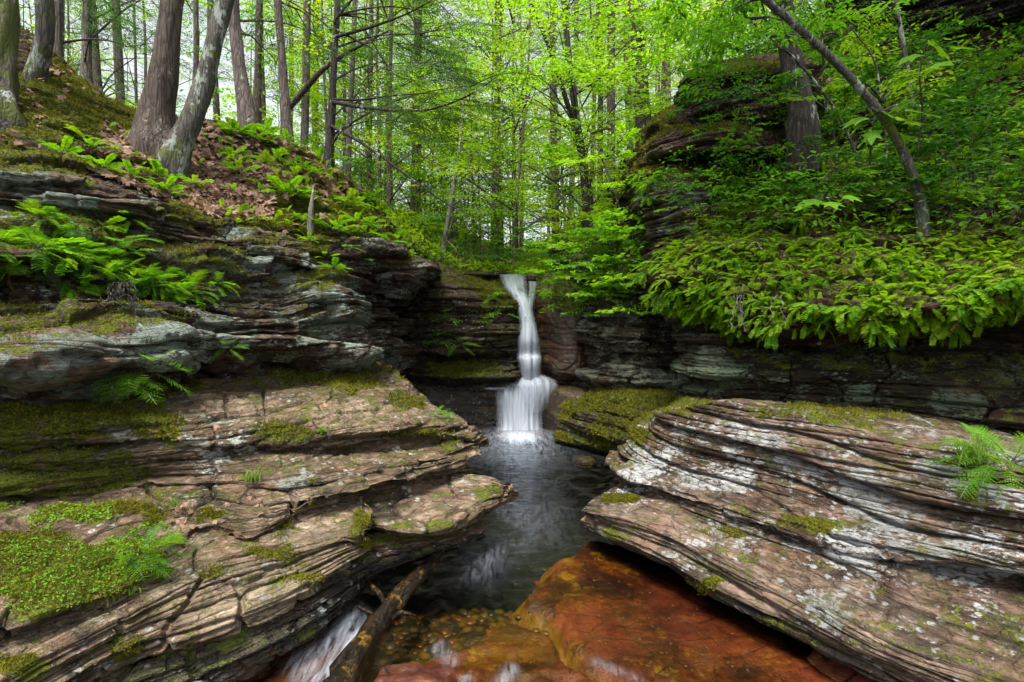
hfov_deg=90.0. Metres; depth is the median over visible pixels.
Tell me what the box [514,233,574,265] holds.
leafy shrub
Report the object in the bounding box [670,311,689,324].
fern
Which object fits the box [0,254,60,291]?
fern
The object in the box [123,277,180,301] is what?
fern
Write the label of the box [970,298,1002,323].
fern
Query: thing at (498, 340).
cliff
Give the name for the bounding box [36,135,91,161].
fern
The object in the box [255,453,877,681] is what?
stream bed
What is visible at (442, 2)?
maple tree
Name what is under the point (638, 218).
leafy shrub
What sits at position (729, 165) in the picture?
leafy shrub
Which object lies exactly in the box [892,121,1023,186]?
leafy shrub
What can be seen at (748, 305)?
fern
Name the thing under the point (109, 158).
fern
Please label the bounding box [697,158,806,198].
leafy shrub
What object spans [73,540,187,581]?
fern
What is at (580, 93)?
maple tree
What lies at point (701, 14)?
maple tree
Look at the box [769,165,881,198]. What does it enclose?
leafy shrub
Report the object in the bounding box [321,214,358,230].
fern
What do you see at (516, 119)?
maple tree
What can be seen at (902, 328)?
fern
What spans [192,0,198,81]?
hemlock tree
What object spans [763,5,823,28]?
leafy shrub
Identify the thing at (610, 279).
leafy shrub
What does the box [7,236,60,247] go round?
fern
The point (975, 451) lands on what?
fern
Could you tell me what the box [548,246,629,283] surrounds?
leafy shrub
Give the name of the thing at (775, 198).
leafy shrub
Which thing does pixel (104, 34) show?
hemlock tree
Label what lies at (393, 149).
maple tree
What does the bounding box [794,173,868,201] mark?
leafy shrub
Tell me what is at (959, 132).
leafy shrub
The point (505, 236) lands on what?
leafy shrub
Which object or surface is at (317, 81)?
maple tree
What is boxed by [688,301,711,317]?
fern
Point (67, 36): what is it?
maple tree
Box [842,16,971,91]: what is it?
leafy shrub
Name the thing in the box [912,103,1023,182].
leafy shrub
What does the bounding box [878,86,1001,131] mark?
leafy shrub
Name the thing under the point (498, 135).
maple tree
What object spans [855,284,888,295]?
fern
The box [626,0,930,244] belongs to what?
leaning tree
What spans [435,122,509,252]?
maple tree
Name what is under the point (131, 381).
fern
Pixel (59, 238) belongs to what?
fern
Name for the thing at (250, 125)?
fern
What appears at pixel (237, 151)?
fern
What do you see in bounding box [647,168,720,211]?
leafy shrub
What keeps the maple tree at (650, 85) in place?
on the ground at (423, 242)
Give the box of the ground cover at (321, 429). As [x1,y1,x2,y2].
[0,426,325,612]
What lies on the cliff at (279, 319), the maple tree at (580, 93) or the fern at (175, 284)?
the fern at (175, 284)
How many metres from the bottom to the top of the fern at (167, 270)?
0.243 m
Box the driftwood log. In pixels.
[322,550,445,681]
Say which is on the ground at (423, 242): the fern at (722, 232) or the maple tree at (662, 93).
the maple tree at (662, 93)
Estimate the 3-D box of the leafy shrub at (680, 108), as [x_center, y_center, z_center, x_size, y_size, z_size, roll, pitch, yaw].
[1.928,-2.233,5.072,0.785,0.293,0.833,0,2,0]
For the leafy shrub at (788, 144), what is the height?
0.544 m
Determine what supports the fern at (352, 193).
on the hillside at (23, 49)
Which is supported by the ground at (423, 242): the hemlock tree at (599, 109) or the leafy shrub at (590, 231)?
the hemlock tree at (599, 109)
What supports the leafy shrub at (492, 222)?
on the ground at (423, 242)
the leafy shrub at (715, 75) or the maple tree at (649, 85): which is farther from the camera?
the maple tree at (649, 85)
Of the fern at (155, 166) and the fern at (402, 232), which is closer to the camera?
the fern at (155, 166)
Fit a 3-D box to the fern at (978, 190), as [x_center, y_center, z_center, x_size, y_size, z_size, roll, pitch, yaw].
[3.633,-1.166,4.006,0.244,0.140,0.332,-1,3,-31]
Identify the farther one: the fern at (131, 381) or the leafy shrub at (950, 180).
the leafy shrub at (950, 180)
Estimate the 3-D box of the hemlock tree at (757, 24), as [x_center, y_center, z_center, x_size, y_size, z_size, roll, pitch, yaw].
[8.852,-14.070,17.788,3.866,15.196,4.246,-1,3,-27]
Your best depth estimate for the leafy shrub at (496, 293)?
6.87 m
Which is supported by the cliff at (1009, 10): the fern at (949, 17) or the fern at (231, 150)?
the fern at (949, 17)
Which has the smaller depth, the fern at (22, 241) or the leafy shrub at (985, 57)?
the fern at (22, 241)
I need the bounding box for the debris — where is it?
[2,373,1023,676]
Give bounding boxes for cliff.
[0,149,441,407]
[396,250,522,450]
[544,228,684,389]
[630,267,1023,437]
[823,0,1023,47]
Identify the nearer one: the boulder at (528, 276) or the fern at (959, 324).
the fern at (959, 324)
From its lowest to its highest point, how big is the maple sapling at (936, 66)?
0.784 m
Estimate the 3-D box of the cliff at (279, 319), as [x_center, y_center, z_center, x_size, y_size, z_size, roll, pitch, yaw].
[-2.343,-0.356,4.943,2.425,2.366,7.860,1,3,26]
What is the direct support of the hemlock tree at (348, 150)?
on the ground at (423, 242)
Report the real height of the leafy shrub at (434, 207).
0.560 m
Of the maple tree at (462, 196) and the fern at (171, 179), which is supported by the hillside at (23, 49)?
the fern at (171, 179)
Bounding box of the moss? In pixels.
[0,27,981,678]
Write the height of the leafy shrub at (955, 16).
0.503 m
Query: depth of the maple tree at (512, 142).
15.07 m
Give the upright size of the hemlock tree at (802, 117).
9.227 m
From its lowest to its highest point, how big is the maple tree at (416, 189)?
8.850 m
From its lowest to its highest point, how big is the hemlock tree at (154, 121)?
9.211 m
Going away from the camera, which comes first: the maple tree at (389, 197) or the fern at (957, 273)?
the fern at (957, 273)
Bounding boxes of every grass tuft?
[105,576,144,606]
[158,495,190,510]
[241,466,262,482]
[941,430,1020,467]
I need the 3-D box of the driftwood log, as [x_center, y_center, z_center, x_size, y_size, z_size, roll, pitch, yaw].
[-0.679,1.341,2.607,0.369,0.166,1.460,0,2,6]
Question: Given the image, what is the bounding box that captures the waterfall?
[488,274,549,433]
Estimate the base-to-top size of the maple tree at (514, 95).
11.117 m
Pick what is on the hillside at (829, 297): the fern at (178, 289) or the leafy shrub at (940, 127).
the leafy shrub at (940, 127)
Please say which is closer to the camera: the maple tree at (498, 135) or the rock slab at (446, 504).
the rock slab at (446, 504)
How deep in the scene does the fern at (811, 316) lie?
3.39 m
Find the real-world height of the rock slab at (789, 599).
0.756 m
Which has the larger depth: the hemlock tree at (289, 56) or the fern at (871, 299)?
the hemlock tree at (289, 56)
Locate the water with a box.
[343,423,616,648]
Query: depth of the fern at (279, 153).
5.91 m
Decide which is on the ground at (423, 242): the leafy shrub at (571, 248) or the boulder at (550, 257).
the boulder at (550, 257)
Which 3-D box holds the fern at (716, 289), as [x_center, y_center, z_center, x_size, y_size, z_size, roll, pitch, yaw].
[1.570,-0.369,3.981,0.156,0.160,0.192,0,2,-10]
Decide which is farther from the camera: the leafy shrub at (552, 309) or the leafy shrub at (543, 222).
the leafy shrub at (543, 222)
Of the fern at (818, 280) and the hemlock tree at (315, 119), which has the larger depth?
the hemlock tree at (315, 119)
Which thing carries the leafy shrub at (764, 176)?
on the hillside at (829, 297)
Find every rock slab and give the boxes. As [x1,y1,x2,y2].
[0,493,372,681]
[353,520,484,559]
[362,473,518,535]
[579,481,1023,681]
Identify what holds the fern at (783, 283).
attached to the hillside at (829, 297)
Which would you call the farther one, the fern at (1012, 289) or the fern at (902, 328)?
the fern at (902, 328)
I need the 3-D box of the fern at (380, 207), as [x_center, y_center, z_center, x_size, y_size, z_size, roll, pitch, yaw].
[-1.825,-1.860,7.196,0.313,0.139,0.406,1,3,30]
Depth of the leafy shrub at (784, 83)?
4.66 m
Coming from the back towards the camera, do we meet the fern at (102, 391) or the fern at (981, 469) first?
the fern at (102, 391)
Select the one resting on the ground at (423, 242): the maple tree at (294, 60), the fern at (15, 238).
the maple tree at (294, 60)
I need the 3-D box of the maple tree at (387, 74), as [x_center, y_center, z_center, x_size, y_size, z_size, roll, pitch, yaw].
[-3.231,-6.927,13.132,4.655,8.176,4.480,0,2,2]
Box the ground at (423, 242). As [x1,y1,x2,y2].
[385,206,618,272]
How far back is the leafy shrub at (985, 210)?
3.84 m
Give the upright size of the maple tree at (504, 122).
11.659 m
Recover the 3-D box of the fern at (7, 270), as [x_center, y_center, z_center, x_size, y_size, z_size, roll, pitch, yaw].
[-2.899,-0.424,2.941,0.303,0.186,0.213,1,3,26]
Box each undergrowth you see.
[363,171,627,280]
[589,0,1023,295]
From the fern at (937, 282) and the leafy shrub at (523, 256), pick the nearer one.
the fern at (937, 282)
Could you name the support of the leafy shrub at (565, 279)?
on the rock outcrop at (563, 356)
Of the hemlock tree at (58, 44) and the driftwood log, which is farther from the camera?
the hemlock tree at (58, 44)
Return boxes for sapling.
[526,119,621,239]
[556,61,643,225]
[677,0,862,196]
[776,0,908,164]
[790,193,861,215]
[821,0,964,193]
[839,106,925,164]
[884,38,979,149]
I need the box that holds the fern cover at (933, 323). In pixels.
[83,19,1023,345]
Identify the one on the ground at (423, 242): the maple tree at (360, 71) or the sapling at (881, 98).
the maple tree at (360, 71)
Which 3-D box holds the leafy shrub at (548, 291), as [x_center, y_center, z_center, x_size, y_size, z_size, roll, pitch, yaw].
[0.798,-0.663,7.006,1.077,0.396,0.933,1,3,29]
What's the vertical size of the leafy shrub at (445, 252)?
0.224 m
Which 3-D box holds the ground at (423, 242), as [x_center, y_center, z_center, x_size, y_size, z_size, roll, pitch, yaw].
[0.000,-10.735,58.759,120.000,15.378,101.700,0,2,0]
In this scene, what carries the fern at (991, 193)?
on the hillside at (829, 297)
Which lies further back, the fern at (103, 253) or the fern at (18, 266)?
the fern at (103, 253)
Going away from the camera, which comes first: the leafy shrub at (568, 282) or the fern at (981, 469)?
the fern at (981, 469)
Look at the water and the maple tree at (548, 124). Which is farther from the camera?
the maple tree at (548, 124)
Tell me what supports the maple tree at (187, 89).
on the ground at (423, 242)
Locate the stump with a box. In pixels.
[307,187,314,232]
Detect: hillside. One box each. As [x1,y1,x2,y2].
[0,28,431,285]
[602,4,1023,348]
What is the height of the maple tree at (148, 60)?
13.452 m
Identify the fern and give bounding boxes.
[0,227,49,265]
[0,229,22,255]
[0,229,24,244]
[0,253,16,262]
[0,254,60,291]
[0,263,30,281]
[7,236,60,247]
[8,202,68,230]
[8,225,87,275]
[10,197,67,234]
[12,225,85,268]
[22,230,89,268]
[30,206,91,240]
[30,224,76,252]
[32,235,104,276]
[32,263,100,297]
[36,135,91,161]
[38,228,85,269]
[38,272,99,302]
[49,270,106,298]
[52,249,122,285]
[64,123,112,144]
[64,228,93,250]
[66,375,133,404]
[72,211,132,240]
[72,259,136,298]
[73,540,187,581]
[75,133,115,149]
[77,242,130,273]
[80,256,132,288]
[84,241,130,262]
[85,237,123,261]
[86,153,125,172]
[87,247,133,263]
[91,360,191,404]
[92,238,153,271]
[96,268,146,297]
[97,221,164,261]
[101,246,137,261]
[102,349,194,404]
[104,206,153,232]
[104,258,143,290]
[105,159,157,180]
[122,267,174,294]
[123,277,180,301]
[128,262,160,296]
[130,269,176,297]
[135,160,181,178]
[135,266,194,301]
[137,158,181,177]
[139,265,181,280]
[141,523,194,571]
[144,276,196,303]
[146,175,185,191]
[146,180,191,196]
[150,271,178,284]
[153,270,194,299]
[162,287,196,303]
[163,280,201,304]
[166,273,196,296]
[168,269,218,309]
[178,173,213,187]
[178,271,208,284]
[186,286,219,305]
[208,271,239,297]
[210,338,246,361]
[213,118,267,142]
[216,121,252,138]
[217,147,250,156]
[218,146,253,160]
[219,159,259,174]
[238,125,271,146]
[247,117,280,134]
[249,123,276,138]
[250,150,282,166]
[258,175,311,200]
[260,173,315,193]
[261,147,292,163]
[270,128,304,145]
[272,182,319,197]
[277,157,301,168]
[282,165,309,178]
[284,183,319,199]
[291,211,323,224]
[295,155,321,170]
[298,232,318,242]
[302,164,328,173]
[305,217,355,232]
[312,251,344,262]
[315,146,335,162]
[317,257,352,272]
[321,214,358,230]
[328,240,364,252]
[332,188,371,207]
[343,211,381,227]
[352,224,376,233]
[360,215,384,228]
[362,191,375,203]
[364,188,385,201]
[371,202,390,212]
[375,233,405,249]
[387,229,416,241]
[429,405,453,422]
[446,336,475,355]
[482,287,507,304]
[617,241,633,250]
[627,173,640,186]
[629,272,646,286]
[631,183,645,193]
[631,263,648,271]
[632,196,655,210]
[635,181,650,194]
[639,291,654,307]
[641,290,666,315]
[643,261,661,275]
[647,174,665,180]
[648,171,663,185]
[649,249,669,260]
[655,305,676,321]
[659,286,684,308]
[659,304,675,320]
[663,293,676,307]
[667,299,689,309]
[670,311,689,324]
[672,181,688,192]
[677,303,700,324]
[678,180,698,195]
[683,313,706,324]
[685,285,714,311]
[688,292,706,306]
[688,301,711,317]
[699,259,722,267]
[699,310,723,325]
[700,298,733,317]
[706,283,725,300]
[708,245,732,256]
[713,229,732,233]
[714,317,737,334]
[716,258,744,270]
[716,308,734,325]
[726,329,746,346]
[728,269,756,278]
[729,294,786,329]
[741,300,758,314]
[744,299,771,309]
[745,265,761,275]
[746,296,779,306]
[751,326,778,348]
[753,317,771,334]
[766,233,784,246]
[771,271,801,293]
[773,213,811,234]
[774,287,804,305]
[779,280,801,294]
[787,302,835,329]
[796,279,830,290]
[797,237,830,250]
[807,254,824,267]
[809,275,832,285]
[810,248,828,257]
[813,306,844,332]
[819,305,857,329]
[831,237,855,248]
[836,225,860,233]
[837,318,871,344]
[844,230,871,240]
[844,304,868,323]
[847,328,862,342]
[851,304,890,334]
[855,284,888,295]
[861,251,883,270]
[861,302,892,316]
[864,298,878,313]
[868,318,909,348]
[876,275,902,283]
[877,115,930,130]
[877,249,908,255]
[879,323,896,341]
[883,316,920,334]
[888,214,909,231]
[888,257,908,268]
[891,283,918,294]
[894,316,916,334]
[897,266,925,280]
[905,232,923,241]
[916,421,1023,498]
[920,266,942,281]
[924,278,950,285]
[924,323,978,349]
[927,6,965,31]
[937,299,970,322]
[939,291,963,296]
[939,318,973,338]
[941,322,960,337]
[946,266,986,284]
[947,148,993,164]
[949,265,987,278]
[950,306,986,332]
[952,286,1009,311]
[955,282,984,294]
[956,185,1006,196]
[957,195,1021,204]
[964,307,991,322]
[964,425,1023,517]
[965,49,1004,67]
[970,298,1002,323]
[979,186,1022,199]
[980,302,1023,326]
[986,100,1023,113]
[986,279,1023,302]
[988,278,1023,296]
[992,57,1023,76]
[993,226,1016,239]
[993,275,1023,311]
[993,311,1015,325]
[995,294,1022,309]
[997,39,1023,53]
[1012,237,1023,251]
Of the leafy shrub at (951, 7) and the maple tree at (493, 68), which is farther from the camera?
the maple tree at (493, 68)
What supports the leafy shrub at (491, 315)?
on the cliff at (498, 340)
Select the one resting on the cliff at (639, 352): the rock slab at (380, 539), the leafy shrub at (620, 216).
the leafy shrub at (620, 216)
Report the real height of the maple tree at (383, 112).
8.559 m
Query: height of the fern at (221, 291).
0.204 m
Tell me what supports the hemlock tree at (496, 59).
on the ground at (423, 242)
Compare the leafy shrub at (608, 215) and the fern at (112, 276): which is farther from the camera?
the leafy shrub at (608, 215)
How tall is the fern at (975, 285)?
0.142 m
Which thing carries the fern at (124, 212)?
on the cliff at (279, 319)
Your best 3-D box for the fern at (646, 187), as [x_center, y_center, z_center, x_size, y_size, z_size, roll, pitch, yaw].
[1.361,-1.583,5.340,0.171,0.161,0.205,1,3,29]
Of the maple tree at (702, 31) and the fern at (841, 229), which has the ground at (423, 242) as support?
the maple tree at (702, 31)
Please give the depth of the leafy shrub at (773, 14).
7.42 m
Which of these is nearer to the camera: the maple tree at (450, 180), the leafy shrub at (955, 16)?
the leafy shrub at (955, 16)
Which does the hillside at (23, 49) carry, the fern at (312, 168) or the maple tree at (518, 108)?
the fern at (312, 168)
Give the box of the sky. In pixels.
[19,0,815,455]
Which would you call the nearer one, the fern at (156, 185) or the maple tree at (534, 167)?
the fern at (156, 185)
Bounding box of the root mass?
[106,281,139,316]
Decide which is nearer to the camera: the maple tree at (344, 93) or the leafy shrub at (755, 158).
the leafy shrub at (755, 158)
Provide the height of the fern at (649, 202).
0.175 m
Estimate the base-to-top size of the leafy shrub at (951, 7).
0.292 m
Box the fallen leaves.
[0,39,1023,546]
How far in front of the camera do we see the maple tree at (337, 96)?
13.78 m
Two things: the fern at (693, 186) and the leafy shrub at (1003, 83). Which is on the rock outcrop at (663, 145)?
the fern at (693, 186)
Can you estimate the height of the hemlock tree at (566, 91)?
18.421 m
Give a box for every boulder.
[462,271,505,277]
[522,273,539,280]
[541,384,589,449]
[546,255,556,272]
[552,388,676,456]
[573,456,596,468]
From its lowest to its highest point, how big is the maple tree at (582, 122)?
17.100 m
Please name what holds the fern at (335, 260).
on the cliff at (279, 319)
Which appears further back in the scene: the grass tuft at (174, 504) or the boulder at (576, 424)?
the boulder at (576, 424)
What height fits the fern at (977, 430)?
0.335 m
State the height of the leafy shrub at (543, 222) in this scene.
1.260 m
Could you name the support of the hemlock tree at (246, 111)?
on the hillside at (23, 49)
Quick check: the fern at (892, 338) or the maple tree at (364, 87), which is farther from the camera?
the maple tree at (364, 87)
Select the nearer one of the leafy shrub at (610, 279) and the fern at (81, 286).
the fern at (81, 286)
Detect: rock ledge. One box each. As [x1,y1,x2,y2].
[0,359,489,500]
[0,452,472,640]
[94,524,485,681]
[604,395,1023,624]
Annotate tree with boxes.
[0,0,28,130]
[19,0,134,102]
[19,0,293,105]
[19,2,106,27]
[20,0,111,71]
[21,0,129,102]
[22,0,55,80]
[25,1,150,68]
[26,0,157,96]
[28,0,192,106]
[30,24,183,106]
[53,0,202,75]
[63,0,154,94]
[63,0,207,106]
[65,0,229,106]
[65,0,252,116]
[65,6,183,103]
[65,21,137,101]
[65,50,111,68]
[101,52,183,102]
[105,1,222,108]
[112,0,288,121]
[124,0,297,140]
[126,0,184,155]
[136,44,235,119]
[152,0,234,181]
[177,0,545,189]
[179,0,366,130]
[180,0,302,138]
[186,0,411,176]
[190,0,382,175]
[191,0,450,183]
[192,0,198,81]
[206,0,377,126]
[211,0,528,207]
[214,0,410,181]
[221,0,427,178]
[224,71,300,135]
[231,0,338,137]
[242,0,462,185]
[242,0,545,219]
[244,0,403,142]
[246,20,447,192]
[247,0,412,200]
[253,0,262,123]
[266,0,386,157]
[268,0,398,197]
[271,39,431,204]
[278,47,450,213]
[282,0,471,200]
[285,0,490,206]
[288,0,483,202]
[292,30,454,207]
[293,65,411,204]
[294,0,454,180]
[294,0,514,217]
[298,0,428,195]
[299,1,440,198]
[300,0,310,149]
[300,0,467,201]
[300,2,452,186]
[309,104,410,203]
[312,0,522,221]
[313,0,487,247]
[321,0,461,207]
[322,1,484,205]
[334,0,634,268]
[335,57,499,224]
[337,94,517,250]
[339,0,485,214]
[344,0,357,179]
[370,0,623,260]
[373,129,479,205]
[375,37,478,222]
[384,54,604,261]
[384,58,490,226]
[393,0,619,252]
[394,23,489,220]
[395,0,600,263]
[397,13,554,258]
[399,0,583,252]
[399,61,533,261]
[402,91,488,228]
[402,94,520,252]
[403,0,605,238]
[407,69,571,258]
[408,88,501,236]
[408,118,550,250]
[409,163,488,238]
[411,0,627,261]
[412,162,537,264]
[414,94,513,256]
[416,34,562,257]
[420,34,543,260]
[422,156,519,251]
[425,0,633,260]
[427,0,719,236]
[428,0,585,257]
[429,66,594,248]
[430,182,503,252]
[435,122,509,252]
[443,0,588,245]
[445,0,597,252]
[445,1,656,243]
[446,9,589,255]
[447,36,629,266]
[456,0,710,202]
[460,2,570,249]
[461,0,634,244]
[462,0,662,233]
[482,0,567,253]
[485,161,561,239]
[501,0,615,224]
[502,50,616,237]
[508,0,634,243]
[516,53,594,210]
[518,81,604,228]
[525,2,622,224]
[527,0,631,203]
[527,133,604,228]
[532,0,661,146]
[533,15,625,212]
[534,54,622,197]
[537,0,660,221]
[539,1,768,129]
[556,0,683,161]
[568,24,683,117]
[571,0,764,155]
[571,50,676,181]
[576,4,726,170]
[577,0,769,141]
[582,99,634,212]
[585,1,706,160]
[597,0,852,177]
[602,0,615,230]
[602,1,731,144]
[605,22,711,153]
[615,0,727,144]
[618,0,795,59]
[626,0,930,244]
[644,18,746,87]
[649,0,796,90]
[661,0,769,91]
[687,0,799,65]
[711,3,812,56]
[814,0,918,135]
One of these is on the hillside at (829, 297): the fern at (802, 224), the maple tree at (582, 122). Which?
the fern at (802, 224)
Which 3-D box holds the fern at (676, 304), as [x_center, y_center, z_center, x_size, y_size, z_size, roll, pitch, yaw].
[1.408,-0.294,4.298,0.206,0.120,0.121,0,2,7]
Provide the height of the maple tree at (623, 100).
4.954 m
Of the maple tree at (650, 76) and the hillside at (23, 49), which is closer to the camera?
the hillside at (23, 49)
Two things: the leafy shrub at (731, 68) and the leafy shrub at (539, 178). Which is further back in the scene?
the leafy shrub at (539, 178)
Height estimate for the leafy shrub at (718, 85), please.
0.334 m
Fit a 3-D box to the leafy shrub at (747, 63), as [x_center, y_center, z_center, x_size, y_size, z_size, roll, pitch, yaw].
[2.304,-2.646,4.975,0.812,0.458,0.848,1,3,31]
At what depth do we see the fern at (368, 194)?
6.93 m
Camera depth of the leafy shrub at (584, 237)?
6.76 m
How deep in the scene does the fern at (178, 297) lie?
3.69 m
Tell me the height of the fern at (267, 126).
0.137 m
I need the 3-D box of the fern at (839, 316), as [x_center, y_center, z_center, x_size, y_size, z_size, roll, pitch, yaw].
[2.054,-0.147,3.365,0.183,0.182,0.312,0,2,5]
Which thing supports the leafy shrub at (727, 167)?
on the hillside at (829, 297)
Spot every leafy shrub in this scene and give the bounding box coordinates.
[297,115,442,197]
[335,156,431,207]
[351,175,378,187]
[352,167,416,201]
[383,204,461,234]
[388,207,482,246]
[402,328,454,347]
[406,213,496,251]
[407,197,488,235]
[413,211,527,262]
[422,332,482,351]
[427,257,464,271]
[428,247,464,258]
[428,307,491,329]
[433,228,521,264]
[441,241,478,256]
[446,244,477,257]
[461,211,553,267]
[471,253,516,270]
[472,230,566,271]
[482,304,522,323]
[493,285,530,300]
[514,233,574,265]
[515,239,562,273]
[518,238,548,268]
[524,201,581,240]
[524,267,602,311]
[527,149,630,210]
[531,235,624,271]
[532,252,568,277]
[533,277,597,298]
[537,232,585,261]
[537,237,617,272]
[537,288,567,296]
[539,256,629,299]
[539,291,591,312]
[541,112,651,207]
[541,287,620,306]
[543,209,604,256]
[544,251,629,282]
[544,260,581,287]
[547,235,629,274]
[547,268,596,292]
[547,270,581,291]
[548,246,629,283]
[549,270,573,290]
[552,213,629,247]
[557,150,629,205]
[560,286,650,326]
[563,207,628,253]
[563,273,631,326]
[566,234,619,260]
[570,253,626,289]
[571,259,637,298]
[572,279,627,292]
[572,279,630,328]
[572,281,658,326]
[574,285,622,313]
[575,209,650,259]
[575,225,635,270]
[578,202,625,225]
[580,224,639,253]
[588,218,644,260]
[591,222,646,265]
[591,281,643,313]
[592,199,644,234]
[596,267,636,298]
[609,112,652,159]
[611,214,635,221]
[620,239,646,265]
[636,145,779,186]
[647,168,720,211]
[650,153,743,211]
[652,72,750,114]
[653,172,768,226]
[655,160,761,176]
[659,165,753,191]
[661,181,774,223]
[663,88,758,128]
[666,180,734,200]
[667,40,763,110]
[667,164,751,183]
[667,207,734,231]
[674,44,772,88]
[680,34,758,88]
[682,64,744,105]
[685,140,801,185]
[687,179,756,214]
[688,70,788,123]
[691,117,754,145]
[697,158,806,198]
[699,82,796,128]
[699,156,775,183]
[701,32,793,99]
[702,75,803,146]
[702,164,751,192]
[705,158,867,205]
[706,28,795,88]
[707,181,778,205]
[709,126,795,204]
[709,153,787,186]
[709,199,807,234]
[710,112,862,191]
[712,84,779,114]
[728,26,771,56]
[732,79,807,113]
[737,179,862,216]
[738,0,818,44]
[741,9,819,53]
[747,149,901,207]
[753,167,871,199]
[755,106,831,142]
[755,137,848,171]
[758,164,891,199]
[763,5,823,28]
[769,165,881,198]
[778,181,876,211]
[781,157,901,189]
[782,182,861,202]
[790,140,926,190]
[791,172,865,192]
[792,177,940,221]
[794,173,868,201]
[801,131,913,186]
[803,36,850,54]
[804,7,974,97]
[808,76,869,101]
[811,30,936,76]
[813,90,849,118]
[814,137,962,215]
[814,153,895,180]
[816,1,890,35]
[817,64,860,98]
[818,99,895,168]
[818,110,853,135]
[820,0,906,42]
[820,69,976,135]
[827,61,911,93]
[829,55,1021,152]
[830,71,974,116]
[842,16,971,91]
[847,111,1023,153]
[851,28,927,64]
[852,44,1014,107]
[853,144,1023,218]
[854,151,944,176]
[854,173,1023,232]
[856,55,981,116]
[863,100,985,143]
[863,118,974,172]
[866,171,1023,218]
[867,6,956,42]
[873,109,1023,201]
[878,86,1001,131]
[882,156,1023,217]
[883,96,1018,165]
[884,78,983,153]
[884,115,1017,161]
[888,14,986,65]
[889,53,971,92]
[889,134,1023,199]
[891,137,986,169]
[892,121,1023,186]
[903,123,1018,159]
[907,104,1023,166]
[908,155,1023,197]
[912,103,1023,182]
[914,114,1023,169]
[916,46,1013,86]
[916,80,1022,146]
[926,183,1023,224]
[927,127,1023,165]
[927,169,1022,207]
[931,178,1019,208]
[931,193,1023,225]
[939,188,1023,213]
[942,21,1023,75]
[958,26,1023,65]
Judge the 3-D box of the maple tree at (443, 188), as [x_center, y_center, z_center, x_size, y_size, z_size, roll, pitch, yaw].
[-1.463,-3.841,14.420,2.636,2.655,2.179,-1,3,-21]
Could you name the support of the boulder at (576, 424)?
in the stream bed
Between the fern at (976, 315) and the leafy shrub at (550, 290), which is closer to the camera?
the fern at (976, 315)
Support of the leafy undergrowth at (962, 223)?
on the hillside at (829, 297)
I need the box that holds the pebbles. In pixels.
[386,580,556,660]
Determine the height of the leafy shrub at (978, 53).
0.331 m
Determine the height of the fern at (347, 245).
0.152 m
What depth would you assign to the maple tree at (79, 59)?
17.58 m
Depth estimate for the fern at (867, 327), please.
3.28 m
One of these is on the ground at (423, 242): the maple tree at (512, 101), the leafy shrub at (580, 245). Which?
the maple tree at (512, 101)
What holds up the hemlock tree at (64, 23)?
on the ground at (423, 242)
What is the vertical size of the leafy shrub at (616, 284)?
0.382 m
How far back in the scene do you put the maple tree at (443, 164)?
15.16 m
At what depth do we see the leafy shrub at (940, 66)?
5.00 m
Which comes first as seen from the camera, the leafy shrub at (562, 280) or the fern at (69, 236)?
the fern at (69, 236)
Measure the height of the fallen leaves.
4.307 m
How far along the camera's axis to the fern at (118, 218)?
3.62 m
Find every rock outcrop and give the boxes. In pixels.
[535,271,588,383]
[621,53,827,280]
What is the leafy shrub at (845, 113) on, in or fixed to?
on the hillside at (829, 297)
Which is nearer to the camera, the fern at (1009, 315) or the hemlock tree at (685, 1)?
the fern at (1009, 315)
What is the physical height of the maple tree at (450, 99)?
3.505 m
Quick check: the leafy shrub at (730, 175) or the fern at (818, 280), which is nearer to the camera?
the fern at (818, 280)
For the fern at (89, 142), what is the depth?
4.35 m
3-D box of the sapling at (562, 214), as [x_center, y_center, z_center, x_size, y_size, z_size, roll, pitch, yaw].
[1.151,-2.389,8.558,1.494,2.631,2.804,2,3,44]
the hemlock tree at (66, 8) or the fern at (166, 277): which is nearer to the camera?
the fern at (166, 277)
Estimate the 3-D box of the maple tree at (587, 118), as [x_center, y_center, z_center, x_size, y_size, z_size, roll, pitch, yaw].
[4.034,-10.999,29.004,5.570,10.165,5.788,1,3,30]
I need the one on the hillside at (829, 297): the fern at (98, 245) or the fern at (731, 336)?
the fern at (731, 336)
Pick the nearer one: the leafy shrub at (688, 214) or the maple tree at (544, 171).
the leafy shrub at (688, 214)
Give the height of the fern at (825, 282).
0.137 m
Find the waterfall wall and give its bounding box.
[420,275,555,449]
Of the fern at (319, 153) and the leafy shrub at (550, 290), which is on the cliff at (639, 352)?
the leafy shrub at (550, 290)
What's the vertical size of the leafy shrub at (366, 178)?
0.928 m
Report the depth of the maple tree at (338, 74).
21.83 m
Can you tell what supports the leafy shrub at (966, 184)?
on the hillside at (829, 297)
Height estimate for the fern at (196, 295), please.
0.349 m
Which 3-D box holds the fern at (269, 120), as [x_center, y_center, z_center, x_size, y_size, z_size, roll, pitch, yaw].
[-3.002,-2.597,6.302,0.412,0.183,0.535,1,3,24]
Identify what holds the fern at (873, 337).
on the hillside at (829, 297)
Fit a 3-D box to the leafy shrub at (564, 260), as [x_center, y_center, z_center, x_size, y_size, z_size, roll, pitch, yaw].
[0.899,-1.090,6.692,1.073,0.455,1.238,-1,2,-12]
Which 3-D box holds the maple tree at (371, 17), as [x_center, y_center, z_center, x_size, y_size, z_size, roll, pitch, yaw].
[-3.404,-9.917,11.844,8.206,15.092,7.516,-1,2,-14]
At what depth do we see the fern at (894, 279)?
3.50 m
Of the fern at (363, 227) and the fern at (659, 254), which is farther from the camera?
the fern at (363, 227)

